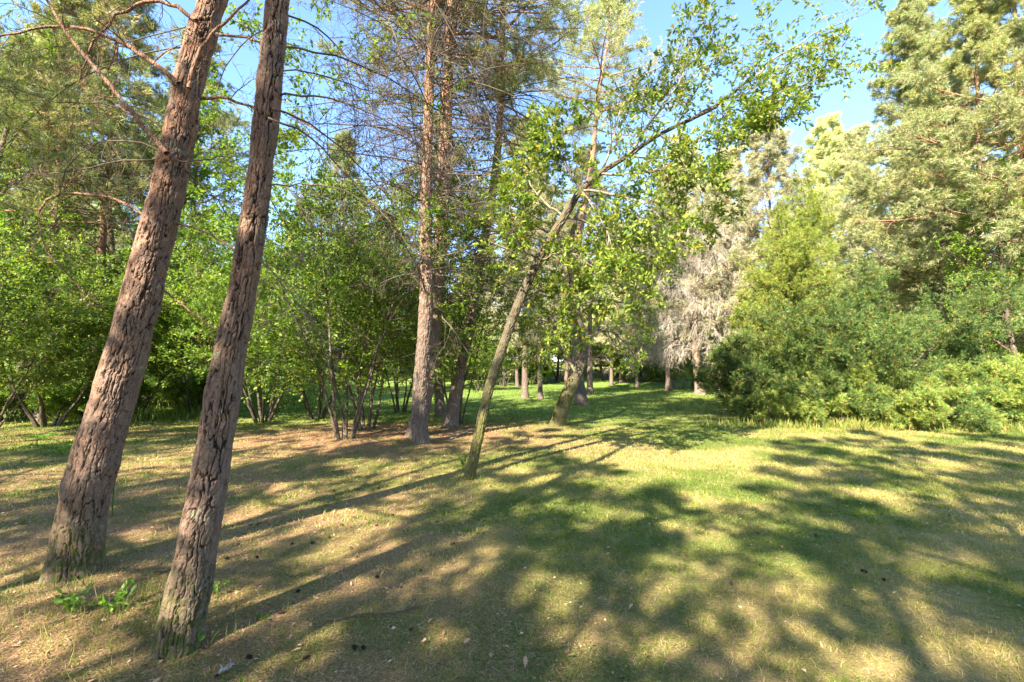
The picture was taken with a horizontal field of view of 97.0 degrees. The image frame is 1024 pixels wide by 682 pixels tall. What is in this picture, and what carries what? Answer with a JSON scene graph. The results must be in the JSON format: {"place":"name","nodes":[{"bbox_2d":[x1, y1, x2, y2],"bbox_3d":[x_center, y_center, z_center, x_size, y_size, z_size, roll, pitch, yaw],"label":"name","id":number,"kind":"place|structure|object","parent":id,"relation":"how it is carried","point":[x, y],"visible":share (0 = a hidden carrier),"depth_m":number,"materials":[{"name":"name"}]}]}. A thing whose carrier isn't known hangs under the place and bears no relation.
{"place":"outdoors","nodes":[
{"label":"outdoors","id":0,"kind":"place"},
{"bbox_2d":[0,341,1023,681],"bbox_3d":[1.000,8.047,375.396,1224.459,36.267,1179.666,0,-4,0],"label":"ground","id":1,"kind":"structure","parent":0,"point":[916,653],"depth_m":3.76,"materials":[{"name":"green plant"}]},
{"bbox_2d":[0,365,67,420],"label":"hazel bush","id":2,"kind":"object","parent":1,"relation":"on","point":[6,393],"visible":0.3,"depth_m":14.51,"materials":[{"name":"green plant"}]},
{"bbox_2d":[20,432,63,439],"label":"fern","id":3,"kind":"object","parent":1,"relation":"on","point":[42,436],"visible":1,"depth_m":10.40,"materials":[{"name":"green plant"}]},
{"bbox_2d":[0,27,90,315],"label":"broadleaf tree","id":4,"kind":"object","parent":1,"relation":"on","point":[10,218],"visible":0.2,"depth_m":13.99,"materials":[{"name":"green plant"}]},
{"bbox_2d":[18,440,73,453],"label":"fern","id":5,"kind":"object","parent":1,"relation":"on","point":[52,446],"visible":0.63,"depth_m":8.66,"materials":[{"name":"green plant"}]},
{"bbox_2d":[0,123,113,364],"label":"broadleaf tree","id":6,"kind":"object","parent":1,"relation":"on","point":[32,196],"visible":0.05,"depth_m":17.62,"materials":[{"name":"green plant"}]},
{"bbox_2d":[52,582,93,612],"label":"seedling","id":7,"kind":"object","parent":1,"relation":"on","point":[71,598],"visible":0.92,"depth_m":2.85,"materials":[{"name":"green plant"}]},
{"bbox_2d":[0,83,146,412],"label":"broadleaf tree","id":8,"kind":"object","parent":1,"relation":"on","point":[75,215],"visible":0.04,"depth_m":17.42,"materials":[{"name":"green plant"}]},
{"bbox_2d":[0,21,147,364],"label":"pine tree","id":9,"kind":"object","parent":1,"relation":"on","point":[39,42],"visible":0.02,"depth_m":24.99,"materials":[{"name":"green plant"}]},
{"bbox_2d":[49,605,98,624],"bbox_3d":[-2.691,1.695,2.808,0.093,0.036,0.245,-2,-4,25],"label":"fallen stick","id":10,"kind":"object","parent":1,"relation":"on","point":[65,616],"visible":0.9,"depth_m":2.78,"materials":[{"name":"brown wood"}]},
{"bbox_2d":[0,227,176,426],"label":"hazel bush","id":11,"kind":"object","parent":1,"relation":"on","point":[52,351],"visible":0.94,"depth_m":10.19,"materials":[{"name":"green plant"}]},
{"bbox_2d":[18,370,163,423],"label":"hazel bush","id":12,"kind":"object","parent":1,"relation":"on","point":[52,400],"visible":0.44,"depth_m":13.72,"materials":[{"name":"green plant"}]},
{"bbox_2d":[1,35,211,300],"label":"broadleaf tree","id":13,"kind":"object","parent":1,"relation":"on","point":[111,247],"visible":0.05,"depth_m":21.32,"materials":[{"name":"green plant"}]},
{"bbox_2d":[87,204,129,285],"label":"pine tree","id":14,"kind":"object","parent":1,"relation":"on","point":[119,240],"depth_m":51.32,"materials":[{"name":"green plant"}]},
{"bbox_2d":[0,0,217,422],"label":"pine tree","id":15,"kind":"object","parent":1,"relation":"on","point":[61,134],"visible":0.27,"depth_m":14.69,"materials":[{"name":"green plant"}]},
{"bbox_2d":[88,577,136,614],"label":"seedling","id":16,"kind":"object","parent":1,"relation":"on","point":[119,596],"visible":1,"depth_m":2.89,"materials":[{"name":"green plant"}]},
{"bbox_2d":[0,207,232,427],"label":"hazel bush","id":17,"kind":"object","parent":1,"relation":"on","point":[17,271],"visible":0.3,"depth_m":12.72,"materials":[{"name":"green plant"}]},
{"bbox_2d":[0,0,233,395],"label":"pine tree","id":18,"kind":"object","parent":1,"relation":"on","point":[134,62],"visible":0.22,"depth_m":17.18,"materials":[{"name":"green plant"}]},
{"bbox_2d":[1,238,256,419],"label":"hazel bush","id":19,"kind":"object","parent":1,"relation":"on","point":[91,372],"visible":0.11,"depth_m":13.03,"materials":[{"name":"green plant"}]},
{"bbox_2d":[61,53,243,403],"bbox_3d":[-14.285,-4.681,19.306,6.835,14.805,6.309,1,-4,-19],"label":"broadleaf tree","id":20,"kind":"object","parent":1,"relation":"on","point":[176,265],"visible":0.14,"depth_m":18.74,"materials":[{"name":"green plant"}]},
{"bbox_2d":[142,396,167,406],"bbox_3d":[-14.485,2.394,18.108,1.302,0.692,0.810,0,-4,0],"label":"log pile","id":21,"kind":"object","parent":1,"relation":"on","point":[146,398],"visible":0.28,"depth_m":18.02,"materials":[{"name":"brown wood"}]},
{"bbox_2d":[94,297,224,412],"bbox_3d":[-12.620,0.370,17.500,5.842,4.861,6.017,3,-5,-36],"label":"hazel bush","id":22,"kind":"object","parent":1,"relation":"on","point":[176,383],"visible":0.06,"depth_m":16.60,"materials":[{"name":"green plant"}]},
{"bbox_2d":[154,568,170,572],"bbox_3d":[-2.587,1.738,3.461,0.069,0.061,0.252,-3,-5,36],"label":"fallen stick","id":23,"kind":"object","parent":1,"relation":"on","point":[160,571],"visible":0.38,"depth_m":3.38,"materials":[{"name":"wood"}]},
{"bbox_2d":[142,369,206,407],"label":"hazel bush","id":24,"kind":"object","parent":1,"relation":"on","point":[171,393],"visible":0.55,"depth_m":17.44,"materials":[{"name":"green plant"}]},
{"bbox_2d":[0,0,368,583],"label":"pine tree","id":25,"kind":"object","parent":1,"relation":"on","point":[77,538],"visible":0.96,"depth_m":3.67,"materials":[{"name":"brown plant"}]},
{"bbox_2d":[3,341,372,420],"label":"undergrowth","id":26,"kind":"object","parent":1,"relation":"on","point":[287,404],"visible":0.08,"depth_m":19.52,"materials":[{"name":"green plant"}]},
{"bbox_2d":[97,28,293,381],"bbox_3d":[-15.418,-6.827,22.450,8.643,17.712,8.320,2,-4,-33],"label":"pine tree","id":27,"kind":"object","parent":1,"relation":"on","point":[233,119],"visible":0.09,"depth_m":22.31,"materials":[{"name":"green plant"}]},
{"bbox_2d":[187,628,205,643],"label":"seedling","id":28,"kind":"object","parent":1,"relation":"on","point":[201,637],"visible":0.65,"depth_m":2.58,"materials":[{"name":"green plant"}]},
{"bbox_2d":[172,215,226,316],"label":"pine tree","id":29,"kind":"object","parent":1,"relation":"on","point":[198,265],"visible":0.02,"depth_m":48.11,"materials":[{"name":"green plant"}]},
{"bbox_2d":[213,578,229,598],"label":"seedling","id":30,"kind":"object","parent":1,"relation":"on","point":[217,587],"visible":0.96,"depth_m":3.12,"materials":[{"name":"green plant"}]},
{"bbox_2d":[217,659,234,674],"bbox_3d":[-1.501,1.723,2.398,0.056,0.062,0.108,-1,-4,20],"label":"fallen stick","id":31,"kind":"object","parent":1,"relation":"on","point":[221,669],"visible":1,"depth_m":2.38,"materials":[{"name":"grey wood"}]},
{"bbox_2d":[107,149,370,422],"bbox_3d":[-8.119,-0.979,14.363,9.526,7.252,7.000,-3,-5,37],"label":"hazel bush","id":32,"kind":"object","parent":1,"relation":"on","point":[203,368],"visible":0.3,"depth_m":13.47,"materials":[{"name":"green plant"}]},
{"bbox_2d":[165,210,463,419],"bbox_3d":[-6.735,-1.074,15.938,10.027,7.634,7.368,1,-4,-12],"label":"hazel bush","id":33,"kind":"object","parent":1,"relation":"on","point":[308,409],"visible":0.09,"depth_m":14.93,"materials":[{"name":"green plant"}]},
{"bbox_2d":[145,87,497,429],"bbox_3d":[-4.397,-2.165,12.903,8.108,9.325,9.661,-1,-4,8],"label":"hazel bush","id":34,"kind":"object","parent":1,"relation":"on","point":[348,374],"visible":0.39,"depth_m":11.54,"materials":[{"name":"green plant"}]},
{"bbox_2d":[278,129,383,387],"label":"pine tree","id":35,"kind":"object","parent":1,"relation":"on","point":[342,133],"visible":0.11,"depth_m":30.11,"materials":[{"name":"green plant"}]},
{"bbox_2d":[344,320,378,384],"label":"broadleaf tree","id":36,"kind":"object","parent":1,"relation":"on","point":[355,345],"visible":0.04,"depth_m":35.91,"materials":[{"name":"green plant"}]},
{"bbox_2d":[147,0,584,659],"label":"pine tree","id":37,"kind":"object","parent":1,"relation":"on","point":[189,588],"visible":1,"depth_m":2.74,"materials":[{"name":"brown plant"}]},
{"bbox_2d":[330,599,426,621],"bbox_3d":[-0.837,1.748,2.913,0.612,0.064,0.161,2,-4,-25],"label":"fallen stick","id":38,"kind":"object","parent":1,"relation":"on","point":[374,613],"visible":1,"depth_m":2.92,"materials":[{"name":"brown wood"}]},
{"bbox_2d":[171,0,591,439],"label":"hazel bush","id":39,"kind":"object","parent":1,"relation":"on","point":[293,348],"visible":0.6,"depth_m":9.98,"materials":[{"name":"green plant"}]},
{"bbox_2d":[366,251,405,392],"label":"broadleaf tree","id":40,"kind":"object","parent":1,"relation":"on","point":[394,358],"visible":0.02,"depth_m":32.84,"materials":[{"name":"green plant"}]},
{"bbox_2d":[275,158,530,412],"bbox_3d":[-4.320,-1.803,17.716,9.661,9.325,8.108,2,-4,-28],"label":"hazel bush","id":41,"kind":"object","parent":1,"relation":"on","point":[405,405],"visible":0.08,"depth_m":17.51,"materials":[{"name":"green plant"}]},
{"bbox_2d":[368,111,494,416],"bbox_3d":[-2.620,-2.954,16.973,4.494,11.634,4.269,0,-4,0],"label":"pine tree","id":42,"kind":"object","parent":1,"relation":"on","point":[440,409],"visible":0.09,"depth_m":16.23,"materials":[{"name":"green plant"}]},
{"bbox_2d":[277,0,587,444],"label":"pine tree","id":43,"kind":"object","parent":1,"relation":"on","point":[419,426],"visible":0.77,"depth_m":10.00,"materials":[{"name":"brown plant"}]},
{"bbox_2d":[272,0,618,437],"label":"pine tree","id":44,"kind":"object","parent":1,"relation":"on","point":[436,334],"visible":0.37,"depth_m":11.49,"materials":[{"name":"green plant"}]},
{"bbox_2d":[327,139,565,423],"bbox_3d":[-1.728,-1.347,14.473,8.212,7.926,6.892,2,-4,-25],"label":"hazel bush","id":45,"kind":"object","parent":1,"relation":"on","point":[485,350],"visible":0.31,"depth_m":12.93,"materials":[{"name":"green plant"}]},
{"bbox_2d":[458,453,466,469],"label":"seedling","id":46,"kind":"object","parent":1,"relation":"on","point":[461,463],"visible":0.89,"depth_m":7.30,"materials":[{"name":"green plant"}]},
{"bbox_2d":[455,237,498,378],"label":"pine tree","id":47,"kind":"object","parent":1,"relation":"on","point":[486,296],"visible":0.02,"depth_m":52.11,"materials":[{"name":"green plant"}]},
{"bbox_2d":[443,327,513,390],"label":"hazel bush","id":48,"kind":"object","parent":1,"relation":"on","point":[489,364],"visible":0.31,"depth_m":35.38,"materials":[{"name":"green plant"}]},
{"bbox_2d":[374,0,605,427],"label":"pine tree","id":49,"kind":"object","parent":1,"relation":"on","point":[451,418],"visible":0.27,"depth_m":13.06,"materials":[{"name":"green plant"}]},
{"bbox_2d":[461,322,536,386],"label":"hazel bush","id":50,"kind":"object","parent":1,"relation":"on","point":[510,362],"visible":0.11,"depth_m":44.45,"materials":[{"name":"green plant"}]},
{"bbox_2d":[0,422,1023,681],"bbox_3d":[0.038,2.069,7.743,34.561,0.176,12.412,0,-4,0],"label":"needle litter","id":51,"kind":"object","parent":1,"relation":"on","point":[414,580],"visible":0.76,"depth_m":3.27,"materials":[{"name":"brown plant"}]},
{"bbox_2d":[474,219,554,386],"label":"pine tree","id":52,"kind":"object","parent":1,"relation":"on","point":[516,376],"visible":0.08,"depth_m":43.71,"materials":[{"name":"green plant"}]},
{"bbox_2d":[456,109,602,398],"bbox_3d":[0.410,-5.424,27.477,8.643,17.712,8.320,2,-4,-30],"label":"pine tree","id":53,"kind":"object","parent":1,"relation":"on","point":[524,392],"visible":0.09,"depth_m":26.79,"materials":[{"name":"green plant"}]},
{"bbox_2d":[505,358,554,381],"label":"hazel bush","id":54,"kind":"object","parent":1,"relation":"on","point":[546,373],"visible":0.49,"depth_m":46.91,"materials":[{"name":"green plant"}]},
{"bbox_2d":[502,327,561,383],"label":"hazel bush","id":55,"kind":"object","parent":1,"relation":"on","point":[550,349],"visible":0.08,"depth_m":46.14,"materials":[{"name":"green plant"}]},
{"bbox_2d":[477,155,619,398],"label":"pine tree","id":56,"kind":"object","parent":1,"relation":"on","point":[540,386],"visible":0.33,"depth_m":25.74,"materials":[{"name":"green plant"}]},
{"bbox_2d":[545,298,568,380],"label":"broadleaf tree","id":57,"kind":"object","parent":1,"relation":"on","point":[557,377],"visible":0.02,"depth_m":50.18,"materials":[{"name":"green plant"}]},
{"bbox_2d":[94,246,1023,380],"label":"woodland","id":58,"kind":"object","parent":1,"relation":"on","point":[595,365],"depth_m":53.58,"materials":[{"name":"green plant"}]},
{"bbox_2d":[532,320,605,381],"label":"hazel bush","id":59,"kind":"object","parent":1,"relation":"on","point":[562,359],"visible":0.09,"depth_m":48.55,"materials":[{"name":"green plant"}]},
{"bbox_2d":[530,207,611,383],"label":"pine tree","id":60,"kind":"object","parent":1,"relation":"on","point":[566,371],"visible":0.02,"depth_m":46.71,"materials":[{"name":"green plant"}]},
{"bbox_2d":[552,234,607,373],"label":"pine tree","id":61,"kind":"object","parent":1,"relation":"on","point":[586,325],"visible":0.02,"depth_m":47.80,"materials":[{"name":"green plant"}]},
{"bbox_2d":[500,173,693,426],"bbox_3d":[2.446,-1.377,13.526,5.861,8.111,3.333,0,-4,0],"label":"oak tree","id":62,"kind":"object","parent":1,"relation":"on","point":[564,402],"visible":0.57,"depth_m":13.51,"materials":[{"name":"green plant"}]},
{"bbox_2d":[482,0,713,405],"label":"pine tree","id":63,"kind":"object","parent":1,"relation":"on","point":[618,13],"visible":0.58,"depth_m":21.73,"materials":[{"name":"green plant"}]},
{"bbox_2d":[592,289,603,379],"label":"broadleaf tree","id":64,"kind":"object","parent":1,"relation":"on","point":[601,376],"visible":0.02,"depth_m":50.29,"materials":[{"name":"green plant"}]},
{"bbox_2d":[541,144,656,394],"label":"pine tree","id":65,"kind":"object","parent":1,"relation":"on","point":[590,390],"visible":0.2,"depth_m":29.48,"materials":[{"name":"green plant"}]},
{"bbox_2d":[587,221,639,382],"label":"pine tree","id":66,"kind":"object","parent":1,"relation":"on","point":[620,378],"visible":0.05,"depth_m":47.55,"materials":[{"name":"green plant"}]},
{"bbox_2d":[582,221,649,384],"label":"pine tree","id":67,"kind":"object","parent":1,"relation":"on","point":[611,382],"visible":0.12,"depth_m":45.73,"materials":[{"name":"green plant"}]},
{"bbox_2d":[581,294,660,382],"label":"hazel bush","id":68,"kind":"object","parent":1,"relation":"on","point":[601,347],"visible":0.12,"depth_m":46.79,"materials":[{"name":"green plant"}]},
{"bbox_2d":[593,244,675,387],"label":"pine tree","id":69,"kind":"object","parent":1,"relation":"on","point":[600,337],"visible":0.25,"depth_m":42.27,"materials":[{"name":"green plant"}]},
{"bbox_2d":[587,165,728,390],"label":"pine tree","id":70,"kind":"object","parent":1,"relation":"on","point":[667,378],"visible":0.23,"depth_m":34.81,"materials":[{"name":"green plant"}]},
{"bbox_2d":[639,356,688,382],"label":"hazel bush","id":71,"kind":"object","parent":1,"relation":"on","point":[647,369],"visible":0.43,"depth_m":47.73,"materials":[{"name":"green plant"}]},
{"bbox_2d":[617,241,712,388],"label":"pine tree","id":72,"kind":"object","parent":1,"relation":"on","point":[672,382],"visible":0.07,"depth_m":38.98,"materials":[{"name":"plant"}]},
{"bbox_2d":[655,347,707,388],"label":"hazel bush","id":73,"kind":"object","parent":1,"relation":"on","point":[686,369],"visible":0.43,"depth_m":36.60,"materials":[{"name":"green plant"}]},
{"bbox_2d":[611,149,755,388],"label":"pine tree","id":74,"kind":"object","parent":1,"relation":"on","point":[695,233],"visible":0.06,"depth_m":37.98,"materials":[{"name":"green plant"}]},
{"bbox_2d":[462,0,905,480],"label":"oak tree","id":75,"kind":"object","parent":1,"relation":"on","point":[753,120],"visible":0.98,"depth_m":7.09,"materials":[{"name":"green plant"}]},
{"bbox_2d":[628,132,764,394],"bbox_3d":[11.959,-5.343,30.058,8.744,17.931,8.888,2,-4,-31],"label":"pine tree","id":76,"kind":"object","parent":1,"relation":"on","point":[694,349],"visible":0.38,"depth_m":28.84,"materials":[{"name":"plant"}]},
{"bbox_2d":[652,180,774,393],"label":"pine tree","id":77,"kind":"object","parent":1,"relation":"on","point":[731,264],"visible":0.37,"depth_m":28.66,"materials":[{"name":"green plant"}]},
{"bbox_2d":[703,328,738,374],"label":"hazel bush","id":78,"kind":"object","parent":1,"relation":"on","point":[708,334],"visible":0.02,"depth_m":22.42,"materials":[{"name":"green plant"}]},
{"bbox_2d":[725,299,769,412],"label":"juniper bush","id":79,"kind":"object","parent":1,"relation":"on","point":[736,317],"visible":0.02,"depth_m":16.38,"materials":[{"name":"green plant"}]},
{"bbox_2d":[679,143,830,338],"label":"pine tree","id":80,"kind":"object","parent":1,"relation":"on","point":[735,171],"visible":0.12,"depth_m":30.87,"materials":[{"name":"green plant"}]},
{"bbox_2d":[687,332,846,422],"bbox_3d":[8.021,1.330,14.354,3.965,3.414,4.446,0,-4,0],"label":"juniper bush","id":81,"kind":"object","parent":1,"relation":"on","point":[737,382],"visible":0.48,"depth_m":14.01,"materials":[{"name":"green plant"}]},
{"bbox_2d":[677,93,880,325],"bbox_3d":[16.484,-6.254,30.271,10.823,19.562,10.917,0,-4,-6],"label":"pine tree","id":82,"kind":"object","parent":1,"relation":"on","point":[756,158],"visible":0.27,"depth_m":28.63,"materials":[{"name":"green plant"}]},
{"bbox_2d":[747,371,829,426],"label":"juniper bush","id":83,"kind":"object","parent":1,"relation":"on","point":[774,404],"visible":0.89,"depth_m":12.80,"materials":[{"name":"green plant"}]},
{"bbox_2d":[722,160,856,398],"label":"conifer tree","id":84,"kind":"object","parent":1,"relation":"on","point":[791,272],"visible":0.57,"depth_m":15.38,"materials":[{"name":"green plant"}]},
{"bbox_2d":[798,360,880,424],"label":"juniper bush","id":85,"kind":"object","parent":1,"relation":"on","point":[836,404],"visible":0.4,"depth_m":13.17,"materials":[{"name":"green plant"}]},
{"bbox_2d":[754,111,931,308],"bbox_3d":[19.702,-5.756,27.991,9.123,18.354,10.161,0,-4,-7],"label":"pine tree","id":86,"kind":"object","parent":1,"relation":"on","point":[824,133],"visible":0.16,"depth_m":27.98,"materials":[{"name":"green plant"}]},
{"bbox_2d":[727,252,1023,433],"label":"juniper bush","id":87,"kind":"object","parent":1,"relation":"on","point":[860,328],"visible":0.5,"depth_m":13.47,"materials":[{"name":"green plant"}]},
{"bbox_2d":[811,121,958,336],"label":"pine tree","id":88,"kind":"object","parent":1,"relation":"on","point":[855,136],"visible":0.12,"depth_m":27.24,"materials":[{"name":"green plant"}]},
{"bbox_2d":[868,317,937,353],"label":"hazel bush","id":89,"kind":"object","parent":1,"relation":"on","point":[916,329],"visible":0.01,"depth_m":18.63,"materials":[{"name":"green plant"}]},
{"bbox_2d":[798,0,1023,346],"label":"pine tree","id":90,"kind":"object","parent":1,"relation":"on","point":[905,20],"visible":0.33,"depth_m":21.12,"materials":[{"name":"green plant"}]},
{"bbox_2d":[828,31,1023,351],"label":"pine tree","id":91,"kind":"object","parent":1,"relation":"on","point":[862,168],"visible":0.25,"depth_m":20.32,"materials":[{"name":"green plant"}]},
{"bbox_2d":[842,355,1012,429],"bbox_3d":[11.571,1.692,13.370,3.842,2.580,3.604,2,-4,-22],"label":"juniper bush","id":92,"kind":"object","parent":1,"relation":"on","point":[926,405],"visible":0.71,"depth_m":12.33,"materials":[{"name":"green plant"}]},
{"bbox_2d":[862,145,992,322],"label":"pine tree","id":93,"kind":"object","parent":1,"relation":"on","point":[921,279],"depth_m":31.18,"materials":[{"name":"green plant"}]},
{"bbox_2d":[837,0,1023,354],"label":"pine tree","id":94,"kind":"object","parent":1,"relation":"on","point":[953,65],"visible":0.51,"depth_m":16.54,"materials":[{"name":"green plant"}]},
{"bbox_2d":[857,0,1023,354],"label":"pine tree","id":95,"kind":"object","parent":1,"relation":"on","point":[920,134],"visible":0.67,"depth_m":16.07,"materials":[{"name":"green plant"}]},
{"bbox_2d":[877,340,1004,401],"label":"juniper bush","id":96,"kind":"object","parent":1,"relation":"on","point":[947,349],"visible":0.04,"depth_m":14.66,"materials":[{"name":"green plant"}]},
{"bbox_2d":[902,259,1023,367],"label":"hazel bush","id":97,"kind":"object","parent":1,"relation":"on","point":[1020,329],"visible":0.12,"depth_m":17.64,"materials":[{"name":"green plant"}]},
{"bbox_2d":[912,57,1022,313],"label":"pine tree","id":98,"kind":"object","parent":1,"relation":"on","point":[995,158],"visible":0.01,"depth_m":25.82,"materials":[{"name":"green plant"}]},
{"bbox_2d":[920,140,1023,362],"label":"broadleaf tree","id":99,"kind":"object","parent":1,"relation":"on","point":[975,250],"visible":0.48,"depth_m":15.44,"materials":[{"name":"green plant"}]},
{"bbox_2d":[923,352,1023,428],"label":"juniper bush","id":100,"kind":"object","parent":1,"relation":"on","point":[996,372],"visible":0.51,"depth_m":12.63,"materials":[{"name":"green plant"}]},
{"bbox_2d":[923,330,1023,363],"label":"hazel bush","id":101,"kind":"object","parent":1,"relation":"on","point":[1021,351],"visible":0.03,"depth_m":18.59,"materials":[{"name":"green plant"}]},
{"bbox_2d":[925,352,1023,424],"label":"juniper bush","id":102,"kind":"object","parent":1,"relation":"on","point":[986,392],"visible":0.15,"depth_m":12.64,"materials":[{"name":"green plant"}]},
{"bbox_2d":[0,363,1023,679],"bbox_3d":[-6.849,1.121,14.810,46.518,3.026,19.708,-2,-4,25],"label":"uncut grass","id":103,"kind":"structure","parent":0,"point":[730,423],"depth_m":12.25,"materials":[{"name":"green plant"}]},
{"bbox_2d":[0,0,1023,360],"label":"sky","id":104,"kind":"structure","parent":0,"point":[657,16],"materials":[{"name":"blue"}]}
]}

